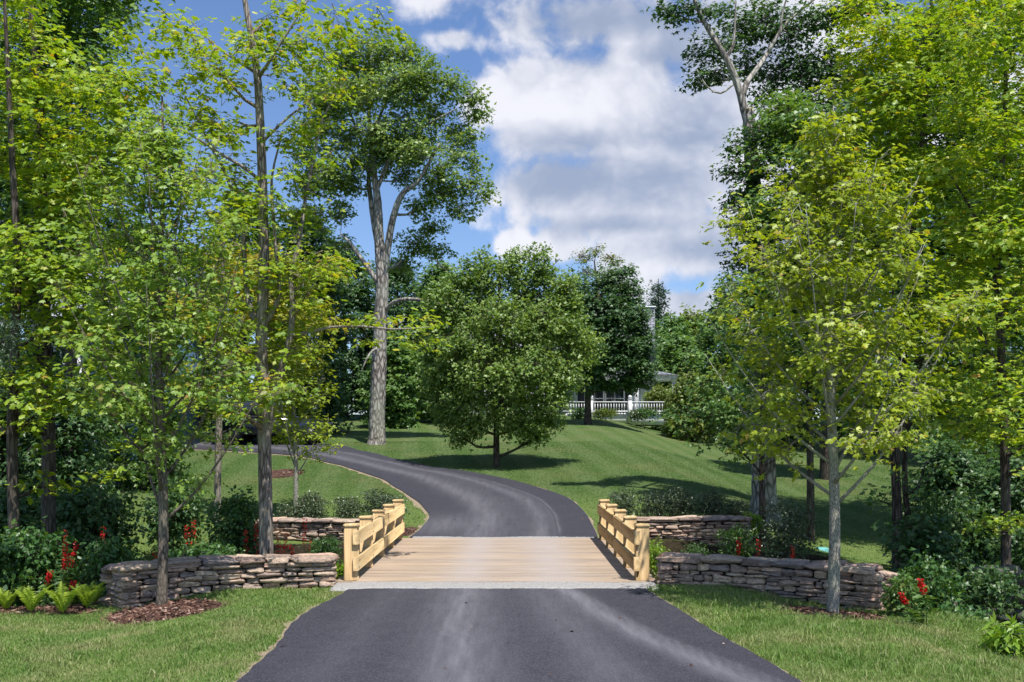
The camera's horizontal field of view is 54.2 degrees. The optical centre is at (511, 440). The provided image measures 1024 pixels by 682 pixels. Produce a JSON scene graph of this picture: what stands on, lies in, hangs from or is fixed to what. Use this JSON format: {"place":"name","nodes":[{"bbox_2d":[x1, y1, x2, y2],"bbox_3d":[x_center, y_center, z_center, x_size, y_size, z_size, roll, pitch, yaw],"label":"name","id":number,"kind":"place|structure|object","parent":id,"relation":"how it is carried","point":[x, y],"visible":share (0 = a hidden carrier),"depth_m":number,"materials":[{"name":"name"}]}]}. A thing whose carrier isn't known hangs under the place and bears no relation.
{"place":"outdoors","nodes":[
{"label":"outdoors","id":0,"kind":"place"},
{"bbox_2d":[18,436,597,536],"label":"driveway","id":1,"kind":"structure","parent":0,"point":[457,507],"depth_m":24.96,"materials":[{"name":"grey asphalt"}]},
{"bbox_2d":[212,401,332,441],"bbox_3d":[-9.193,-0.723,39.205,4.580,1.600,1.862,0,0,0],"label":"parked car","id":2,"kind":"object","parent":1,"relation":"on","point":[252,428],"visible":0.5,"depth_m":38.30,"materials":[{"name":"paint"}]},
{"bbox_2d":[0,414,1023,681],"bbox_3d":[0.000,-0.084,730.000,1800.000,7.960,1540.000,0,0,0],"label":"ground","id":3,"kind":"structure","parent":0,"point":[604,432],"depth_m":30.68,"materials":[{"name":"green plant"}]},
{"bbox_2d":[0,312,33,412],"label":"tree","id":4,"kind":"object","parent":3,"relation":"on","point":[17,329],"visible":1,"depth_m":13.00,"materials":[{"name":"green plant"}]},
{"bbox_2d":[0,480,40,545],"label":"leafy shrub","id":5,"kind":"object","parent":3,"relation":"on","point":[25,507],"visible":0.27,"depth_m":18.75,"materials":[{"name":"green plant"}]},
{"bbox_2d":[0,335,61,523],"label":"forest tree","id":6,"kind":"object","parent":3,"relation":"on","point":[2,451],"visible":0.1,"depth_m":20.90,"materials":[{"name":"green plant"}]},
{"bbox_2d":[0,516,84,606],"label":"pinnate bush","id":7,"kind":"object","parent":3,"relation":"on","point":[30,560],"visible":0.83,"depth_m":14.36,"materials":[{"name":"green plant"}]},
{"bbox_2d":[0,140,87,479],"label":"forest tree","id":8,"kind":"object","parent":3,"relation":"on","point":[56,353],"visible":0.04,"depth_m":25.70,"materials":[{"name":"green plant"}]},
{"bbox_2d":[0,604,101,614],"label":"mulch ring","id":9,"kind":"object","parent":3,"relation":"on","point":[75,610],"visible":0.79,"depth_m":12.16,"materials":[{"name":"brown wood"}]},
{"bbox_2d":[0,586,23,609],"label":"fern","id":10,"kind":"object","parent":9,"relation":"on","point":[6,601],"visible":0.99,"depth_m":12.08,"materials":[{"name":"green plant"}]},
{"bbox_2d":[16,585,50,612],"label":"fern","id":11,"kind":"object","parent":9,"relation":"on","point":[30,602],"visible":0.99,"depth_m":11.93,"materials":[{"name":"green plant"}]},
{"bbox_2d":[43,581,83,613],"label":"fern","id":12,"kind":"object","parent":9,"relation":"on","point":[58,598],"visible":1,"depth_m":11.98,"materials":[{"name":"green plant"}]},
{"bbox_2d":[70,581,104,607],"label":"fern","id":13,"kind":"object","parent":9,"relation":"on","point":[86,598],"visible":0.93,"depth_m":12.32,"materials":[{"name":"green plant"}]},
{"bbox_2d":[0,373,125,524],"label":"forest tree","id":14,"kind":"object","parent":3,"relation":"on","point":[78,458],"visible":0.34,"depth_m":20.68,"materials":[{"name":"green plant"}]},
{"bbox_2d":[53,553,76,603],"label":"cardinal flower","id":15,"kind":"object","parent":3,"relation":"on","point":[67,578],"visible":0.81,"depth_m":13.44,"materials":[{"name":"red plant"}]},
{"bbox_2d":[55,530,78,603],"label":"cardinal flower","id":16,"kind":"object","parent":3,"relation":"on","point":[68,573],"visible":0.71,"depth_m":13.93,"materials":[{"name":"red plant"}]},
{"bbox_2d":[0,0,147,605],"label":"woodland maple","id":17,"kind":"object","parent":3,"relation":"on","point":[11,430],"visible":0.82,"depth_m":14.96,"materials":[{"name":"green plant"}]},
{"bbox_2d":[0,0,175,471],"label":"dark maple","id":18,"kind":"object","parent":3,"relation":"on","point":[112,10],"visible":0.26,"depth_m":24.05,"materials":[{"name":"green plant"}]},
{"bbox_2d":[24,468,157,584],"bbox_3d":[-7.773,1.969,18.424,2.461,2.915,1.941,0,0,0],"label":"leafy shrub","id":19,"kind":"object","parent":3,"relation":"on","point":[91,513],"visible":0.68,"depth_m":18.20,"materials":[{"name":"green plant"}]},
{"bbox_2d":[0,0,196,601],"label":"woodland maple","id":20,"kind":"object","parent":3,"relation":"on","point":[36,85],"visible":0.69,"depth_m":15.43,"materials":[{"name":"green plant"}]},
{"bbox_2d":[68,534,145,603],"bbox_3d":[-5.743,2.251,14.182,1.199,1.853,1.164,0,0,0],"label":"leafy shrub","id":21,"kind":"object","parent":3,"relation":"on","point":[102,555],"visible":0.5,"depth_m":14.02,"materials":[{"name":"green plant"}]},
{"bbox_2d":[23,274,207,461],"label":"blue house","id":22,"kind":"structure","parent":3,"relation":"on","point":[189,414],"depth_m":36.45,"materials":[{"name":"grey"}]},
{"bbox_2d":[84,213,206,492],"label":"forest tree","id":23,"kind":"object","parent":3,"relation":"on","point":[143,483],"visible":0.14,"depth_m":26.71,"materials":[{"name":"green plant"}]},
{"bbox_2d":[99,597,226,625],"bbox_3d":[-4.147,2.058,11.985,1.564,0.278,1.444,0,0,0],"label":"mulch ring","id":24,"kind":"object","parent":3,"relation":"on","point":[171,609],"visible":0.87,"depth_m":11.81,"materials":[{"name":"brown wood"}]},
{"bbox_2d":[25,87,319,604],"bbox_3d":[-4.347,-1.009,12.117,3.397,6.570,2.617,0,0,23],"label":"young maple","id":25,"kind":"object","parent":24,"relation":"on","point":[157,330],"visible":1,"depth_m":11.99,"materials":[{"name":"green plant"}]},
{"bbox_2d":[0,585,345,681],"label":"grass","id":26,"kind":"structure","parent":3,"relation":"on","point":[64,633],"depth_m":9.93,"materials":[{"name":"green plant"}]},
{"bbox_2d":[136,473,210,555],"bbox_3d":[-6.795,1.585,20.056,1.438,1.883,1.522,0,0,-34],"label":"leafy shrub","id":27,"kind":"object","parent":3,"relation":"on","point":[179,520],"visible":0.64,"depth_m":19.80,"materials":[{"name":"green plant"}]},
{"bbox_2d":[164,239,233,430],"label":"background maple","id":28,"kind":"object","parent":3,"relation":"on","point":[202,342],"visible":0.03,"depth_m":45.41,"materials":[{"name":"green plant"}]},
{"bbox_2d":[155,538,249,558],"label":"leafy shrub","id":29,"kind":"object","parent":3,"relation":"on","point":[195,550],"visible":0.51,"depth_m":15.05,"materials":[{"name":"green plant"}]},
{"bbox_2d":[98,552,339,608],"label":"stone wall","id":30,"kind":"structure","parent":3,"relation":"on","point":[131,583],"depth_m":13.02,"materials":[{"name":"grey stone"}]},
{"bbox_2d":[202,485,258,554],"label":"leafy shrub","id":31,"kind":"object","parent":3,"relation":"on","point":[232,531],"visible":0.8,"depth_m":17.32,"materials":[{"name":"green plant"}]},
{"bbox_2d":[183,181,309,442],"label":"background maple","id":32,"kind":"object","parent":3,"relation":"on","point":[254,235],"visible":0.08,"depth_m":39.38,"materials":[{"name":"green plant"}]},
{"bbox_2d":[150,225,354,521],"bbox_3d":[-5.997,-1.425,22.169,4.965,6.946,3.625,0,0,0],"label":"golden maple","id":33,"kind":"object","parent":3,"relation":"on","point":[217,481],"visible":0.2,"depth_m":21.95,"materials":[{"name":"plant"}]},
{"bbox_2d":[79,0,452,556],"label":"twin stem maple","id":34,"kind":"object","parent":3,"relation":"on","point":[261,316],"visible":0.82,"depth_m":15.51,"materials":[{"name":"plant"}]},
{"bbox_2d":[234,591,343,681],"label":"soil margin","id":35,"kind":"object","parent":3,"relation":"on","point":[264,653],"visible":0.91,"depth_m":9.32,"materials":[{"name":"brown soil"}]},
{"bbox_2d":[273,500,305,517],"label":"evergreen shrub","id":36,"kind":"object","parent":3,"relation":"on","point":[291,510],"visible":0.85,"depth_m":21.09,"materials":[{"name":"green plant"}]},
{"bbox_2d":[249,241,344,511],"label":"slender maple","id":37,"kind":"object","parent":3,"relation":"on","point":[296,440],"visible":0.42,"depth_m":21.92,"materials":[{"name":"green plant"}]},
{"bbox_2d":[253,517,359,540],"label":"stone wall","id":38,"kind":"structure","parent":3,"relation":"on","point":[292,528],"depth_m":20.07,"materials":[{"name":"grey stone"}]},
{"bbox_2d":[187,449,428,537],"bbox_3d":[-6.760,1.100,30.120,4.574,1.721,22.047,0,0,-36],"label":"soil margin","id":39,"kind":"object","parent":3,"relation":"on","point":[417,504],"visible":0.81,"depth_m":27.43,"materials":[{"name":"brown soil"}]},
{"bbox_2d":[255,205,364,432],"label":"background maple","id":40,"kind":"object","parent":3,"relation":"on","point":[314,242],"visible":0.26,"depth_m":43.61,"materials":[{"name":"green plant"}]},
{"bbox_2d":[293,490,330,517],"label":"evergreen shrub","id":41,"kind":"object","parent":3,"relation":"on","point":[318,509],"visible":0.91,"depth_m":21.11,"materials":[{"name":"green plant"}]},
{"bbox_2d":[307,534,343,563],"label":"leafy shrub","id":42,"kind":"object","parent":3,"relation":"on","point":[325,547],"visible":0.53,"depth_m":16.35,"materials":[{"name":"green plant"}]},
{"bbox_2d":[296,239,391,419],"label":"background maple","id":43,"kind":"object","parent":3,"relation":"on","point":[361,302],"visible":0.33,"depth_m":51.34,"materials":[{"name":"green plant"}]},
{"bbox_2d":[328,494,363,518],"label":"evergreen shrub","id":44,"kind":"object","parent":3,"relation":"on","point":[348,512],"visible":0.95,"depth_m":21.10,"materials":[{"name":"green plant"}]},
{"bbox_2d":[358,488,395,517],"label":"evergreen shrub","id":45,"kind":"object","parent":3,"relation":"on","point":[374,501],"visible":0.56,"depth_m":21.11,"materials":[{"name":"green plant"}]},
{"bbox_2d":[355,330,425,428],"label":"background maple","id":46,"kind":"object","parent":3,"relation":"on","point":[402,393],"visible":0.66,"depth_m":46.31,"materials":[{"name":"green plant"}]},
{"bbox_2d":[347,253,434,409],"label":"background maple","id":47,"kind":"object","parent":3,"relation":"on","point":[397,284],"visible":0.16,"depth_m":52.81,"materials":[{"name":"green plant"}]},
{"bbox_2d":[280,22,502,444],"bbox_3d":[-4.755,-7.823,39.205,8.860,16.780,4.589,0,0,0],"label":"old maple","id":48,"kind":"object","parent":3,"relation":"on","point":[405,151],"visible":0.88,"depth_m":38.83,"materials":[{"name":"green plant"}]},
{"bbox_2d":[402,259,468,422],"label":"background maple","id":49,"kind":"object","parent":3,"relation":"on","point":[438,272],"visible":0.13,"depth_m":49.48,"materials":[{"name":"green plant"}]},
{"bbox_2d":[329,499,657,591],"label":"wooden bridge","id":50,"kind":"structure","parent":3,"relation":"on","point":[615,554],"depth_m":15.26,"materials":[{"name":"brown wood"}]},
{"bbox_2d":[408,241,608,466],"bbox_3d":[-0.022,-2.649,31.882,5.756,7.455,5.022,0,0,-35],"label":"round maple","id":51,"kind":"object","parent":3,"relation":"on","point":[497,366],"visible":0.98,"depth_m":31.25,"materials":[{"name":"green plant"}]},
{"bbox_2d":[452,304,677,425],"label":"white house","id":52,"kind":"structure","parent":3,"relation":"on","point":[622,395],"depth_m":58.45,"materials":[{"name":"grey"}]},
{"bbox_2d":[562,395,664,422],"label":"porch railing","id":53,"kind":"object","parent":52,"relation":"attached to","point":[629,404],"visible":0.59,"depth_m":53.96,"materials":[{"name":"white paint"}]},
{"bbox_2d":[605,389,624,412],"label":"window","id":54,"kind":"structure","parent":52,"relation":"in","point":[621,396],"depth_m":58.47,"materials":[{"name":"white paint"}]},
{"bbox_2d":[569,243,629,297],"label":"seeding tree","id":55,"kind":"object","parent":3,"relation":"on","point":[596,252],"visible":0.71,"depth_m":65.95,"materials":[{"name":"green plant"}]},
{"bbox_2d":[591,407,617,420],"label":"foundation shrub","id":56,"kind":"object","parent":3,"relation":"on","point":[606,412],"visible":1,"depth_m":52.44,"materials":[{"name":"green plant"}]},
{"bbox_2d":[546,260,663,424],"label":"dark maple","id":57,"kind":"object","parent":3,"relation":"on","point":[620,315],"visible":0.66,"depth_m":48.21,"materials":[{"name":"green plant"}]},
{"bbox_2d":[607,486,641,515],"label":"evergreen shrub","id":58,"kind":"object","parent":3,"relation":"on","point":[619,500],"visible":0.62,"depth_m":20.90,"materials":[{"name":"green plant"}]},
{"bbox_2d":[634,490,671,516],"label":"evergreen shrub","id":59,"kind":"object","parent":3,"relation":"on","point":[656,509],"visible":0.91,"depth_m":20.91,"materials":[{"name":"green plant"}]},
{"bbox_2d":[641,384,672,430],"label":"porch shrub","id":60,"kind":"object","parent":3,"relation":"on","point":[657,393],"visible":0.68,"depth_m":54.35,"materials":[{"name":"green plant"}]},
{"bbox_2d":[649,535,669,583],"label":"leafy shrub","id":61,"kind":"object","parent":3,"relation":"on","point":[658,550],"visible":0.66,"depth_m":15.15,"materials":[{"name":"green plant"}]},
{"bbox_2d":[644,279,676,350],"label":"white pine","id":62,"kind":"object","parent":3,"relation":"on","point":[657,302],"visible":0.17,"depth_m":77.79,"materials":[{"name":"green plant"}]},
{"bbox_2d":[655,312,702,384],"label":"tree","id":63,"kind":"object","parent":3,"relation":"on","point":[670,325],"visible":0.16,"depth_m":71.49,"materials":[{"name":"green plant"}]},
{"bbox_2d":[660,482,698,516],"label":"evergreen shrub","id":64,"kind":"object","parent":3,"relation":"on","point":[682,500],"visible":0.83,"depth_m":20.92,"materials":[{"name":"green plant"}]},
{"bbox_2d":[650,329,709,428],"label":"tree","id":65,"kind":"object","parent":3,"relation":"on","point":[669,355],"visible":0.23,"depth_m":61.41,"materials":[{"name":"green plant"}]},
{"bbox_2d":[659,367,720,442],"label":"bush","id":66,"kind":"object","parent":3,"relation":"on","point":[675,398],"visible":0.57,"depth_m":49.48,"materials":[{"name":"green plant"}]},
{"bbox_2d":[637,515,754,545],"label":"stone wall","id":67,"kind":"structure","parent":3,"relation":"on","point":[700,529],"depth_m":19.96,"materials":[{"name":"grey stone"}]},
{"bbox_2d":[677,302,719,365],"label":"tree","id":68,"kind":"object","parent":3,"relation":"on","point":[689,316],"visible":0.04,"depth_m":83.41,"materials":[{"name":"green plant"}]},
{"bbox_2d":[692,486,730,515],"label":"evergreen shrub","id":69,"kind":"object","parent":3,"relation":"on","point":[711,506],"visible":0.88,"depth_m":20.89,"materials":[{"name":"green plant"}]},
{"bbox_2d":[685,297,749,429],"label":"tree","id":70,"kind":"object","parent":3,"relation":"on","point":[707,331],"visible":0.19,"depth_m":59.33,"materials":[{"name":"green plant"}]},
{"bbox_2d":[712,522,758,557],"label":"leafy shrub","id":71,"kind":"object","parent":3,"relation":"on","point":[733,535],"visible":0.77,"depth_m":18.52,"materials":[{"name":"green plant"}]},
{"bbox_2d":[651,270,823,540],"bbox_3d":[4.800,-0.693,20.769,4.017,5.967,2.674,0,0,0],"label":"maple","id":72,"kind":"object","parent":3,"relation":"on","point":[707,389],"visible":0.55,"depth_m":20.58,"materials":[{"name":"green plant"}]},
{"bbox_2d":[722,497,754,519],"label":"evergreen shrub","id":73,"kind":"object","parent":3,"relation":"on","point":[735,507],"visible":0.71,"depth_m":20.91,"materials":[{"name":"green plant"}]},
{"bbox_2d":[742,511,766,540],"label":"yellow green shrub","id":74,"kind":"object","parent":3,"relation":"on","point":[756,520],"visible":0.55,"depth_m":20.51,"materials":[{"name":"green plant"}]},
{"bbox_2d":[640,0,886,528],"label":"forked old tree","id":75,"kind":"object","parent":3,"relation":"on","point":[755,73],"visible":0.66,"depth_m":24.15,"materials":[{"name":"green plant"}]},
{"bbox_2d":[709,242,820,446],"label":"forest tree","id":76,"kind":"object","parent":3,"relation":"on","point":[792,438],"visible":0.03,"depth_m":47.73,"materials":[{"name":"green plant"}]},
{"bbox_2d":[655,552,898,611],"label":"stone wall","id":77,"kind":"structure","parent":3,"relation":"on","point":[806,580],"depth_m":12.89,"materials":[{"name":"grey stone"}]},
{"bbox_2d":[749,495,825,560],"bbox_3d":[5.091,2.360,18.579,1.316,2.680,1.302,0,0,37],"label":"azalea shrub","id":78,"kind":"object","parent":3,"relation":"on","point":[776,530],"visible":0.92,"depth_m":18.46,"materials":[{"name":"green plant"}]},
{"bbox_2d":[709,84,896,541],"bbox_3d":[6.626,-2.959,22.593,4.401,10.844,4.132,0,0,0],"label":"maple","id":79,"kind":"object","parent":3,"relation":"on","point":[787,117],"visible":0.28,"depth_m":22.39,"materials":[{"name":"green plant"}]},
{"bbox_2d":[775,601,894,620],"bbox_3d":[3.780,2.052,11.744,1.377,0.234,1.193,0,0,0],"label":"mulch ring","id":80,"kind":"object","parent":3,"relation":"on","point":[809,610],"visible":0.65,"depth_m":11.66,"materials":[{"name":"brown wood"}]},
{"bbox_2d":[648,583,1023,681],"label":"grass","id":81,"kind":"structure","parent":3,"relation":"on","point":[775,617],"depth_m":9.81,"materials":[{"name":"green plant"}]},
{"bbox_2d":[783,153,888,479],"bbox_3d":[11.302,-4.835,36.016,4.575,13.057,4.243,0,0,13],"label":"forest tree","id":82,"kind":"object","parent":3,"relation":"on","point":[824,471],"visible":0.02,"depth_m":35.83,"materials":[{"name":"green plant"}]},
{"bbox_2d":[696,77,1011,612],"bbox_3d":[3.830,-0.979,11.655,3.381,6.466,3.525,0,0,0],"label":"young maple","id":83,"kind":"object","parent":3,"relation":"on","point":[827,178],"visible":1,"depth_m":11.50,"materials":[{"name":"green plant"}]},
{"bbox_2d":[813,201,936,454],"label":"forest tree","id":84,"kind":"object","parent":3,"relation":"on","point":[842,434],"visible":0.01,"depth_m":44.13,"materials":[{"name":"green plant"}]},
{"bbox_2d":[880,571,923,617],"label":"leafy shrub","id":85,"kind":"object","parent":3,"relation":"on","point":[908,588],"visible":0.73,"depth_m":11.84,"materials":[{"name":"green plant"}]},
{"bbox_2d":[803,0,1009,575],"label":"woodland maple","id":86,"kind":"object","parent":3,"relation":"on","point":[895,100],"visible":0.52,"depth_m":16.70,"materials":[{"name":"green plant"}]},
{"bbox_2d":[855,361,979,560],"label":"woodland sapling","id":87,"kind":"object","parent":3,"relation":"on","point":[905,474],"visible":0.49,"depth_m":17.75,"materials":[{"name":"green plant"}]},
{"bbox_2d":[897,578,938,624],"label":"cardinal flower","id":88,"kind":"object","parent":3,"relation":"on","point":[919,596],"visible":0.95,"depth_m":11.02,"materials":[{"name":"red plant"}]},
{"bbox_2d":[817,0,1023,463],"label":"shaded maple","id":89,"kind":"object","parent":3,"relation":"on","point":[1009,341],"visible":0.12,"depth_m":22.93,"materials":[{"name":"green plant"}]},
{"bbox_2d":[878,506,968,602],"bbox_3d":[6.384,2.695,15.616,1.590,3.304,1.590,0,0,0],"label":"bush","id":90,"kind":"object","parent":3,"relation":"on","point":[914,540],"visible":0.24,"depth_m":15.45,"materials":[{"name":"green plant"}]},
{"bbox_2d":[896,544,971,610],"bbox_3d":[5.502,2.147,13.229,1.122,1.554,1.106,0,0,41],"label":"undergrowth bush","id":91,"kind":"object","parent":3,"relation":"on","point":[922,569],"visible":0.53,"depth_m":13.05,"materials":[{"name":"green plant"}]},
{"bbox_2d":[888,526,980,579],"bbox_3d":[6.705,2.647,15.823,1.309,2.570,1.323,0,0,0],"label":"undergrowth bush","id":92,"kind":"object","parent":3,"relation":"on","point":[967,557],"visible":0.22,"depth_m":15.58,"materials":[{"name":"green plant"}]},
{"bbox_2d":[870,435,999,610],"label":"understory tree","id":93,"kind":"object","parent":3,"relation":"on","point":[962,478],"visible":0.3,"depth_m":19.17,"materials":[{"name":"green plant"}]},
{"bbox_2d":[904,481,993,596],"bbox_3d":[7.646,2.274,17.655,1.723,3.174,1.516,0,0,-44],"label":"undergrowth bush","id":94,"kind":"object","parent":3,"relation":"on","point":[959,521],"visible":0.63,"depth_m":17.43,"materials":[{"name":"green plant"}]},
{"bbox_2d":[880,122,1023,466],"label":"forest tree","id":95,"kind":"object","parent":3,"relation":"on","point":[1022,348],"depth_m":39.85,"materials":[{"name":"green plant"}]},
{"bbox_2d":[925,597,990,621],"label":"undergrowth bush","id":96,"kind":"object","parent":3,"relation":"on","point":[956,608],"visible":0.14,"depth_m":11.77,"materials":[{"name":"green plant"}]},
{"bbox_2d":[900,0,1023,625],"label":"woodland maple","id":97,"kind":"object","parent":3,"relation":"on","point":[1002,234],"visible":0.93,"depth_m":14.40,"materials":[{"name":"green plant"}]},
{"bbox_2d":[949,561,1023,624],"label":"undergrowth bush","id":98,"kind":"object","parent":3,"relation":"on","point":[992,579],"visible":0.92,"depth_m":13.66,"materials":[{"name":"green plant"}]},
{"bbox_2d":[956,448,1023,630],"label":"understory tree","id":99,"kind":"object","parent":3,"relation":"on","point":[1016,489],"visible":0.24,"depth_m":17.85,"materials":[{"name":"green plant"}]},
{"bbox_2d":[968,308,1023,464],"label":"forest tree","id":100,"kind":"object","parent":3,"relation":"on","point":[1018,412],"visible":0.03,"depth_m":29.56,"materials":[{"name":"green plant"}]},
{"bbox_2d":[974,521,1023,629],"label":"undergrowth bush","id":101,"kind":"object","parent":3,"relation":"on","point":[1017,538],"visible":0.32,"depth_m":15.94,"materials":[{"name":"green plant"}]},
{"bbox_2d":[978,610,1023,659],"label":"hosta clump","id":102,"kind":"object","parent":3,"relation":"on","point":[1008,639],"visible":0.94,"depth_m":9.85,"materials":[{"name":"green plant"}]},
{"bbox_2d":[0,0,1023,418],"label":"sky","id":103,"kind":"structure","parent":0,"point":[592,140],"materials":[{"name":"blue"}]},
{"bbox_2d":[236,588,801,681],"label":"driveway","id":104,"kind":"structure","parent":0,"point":[402,635],"depth_m":9.61,"materials":[{"name":"grey asphalt"}]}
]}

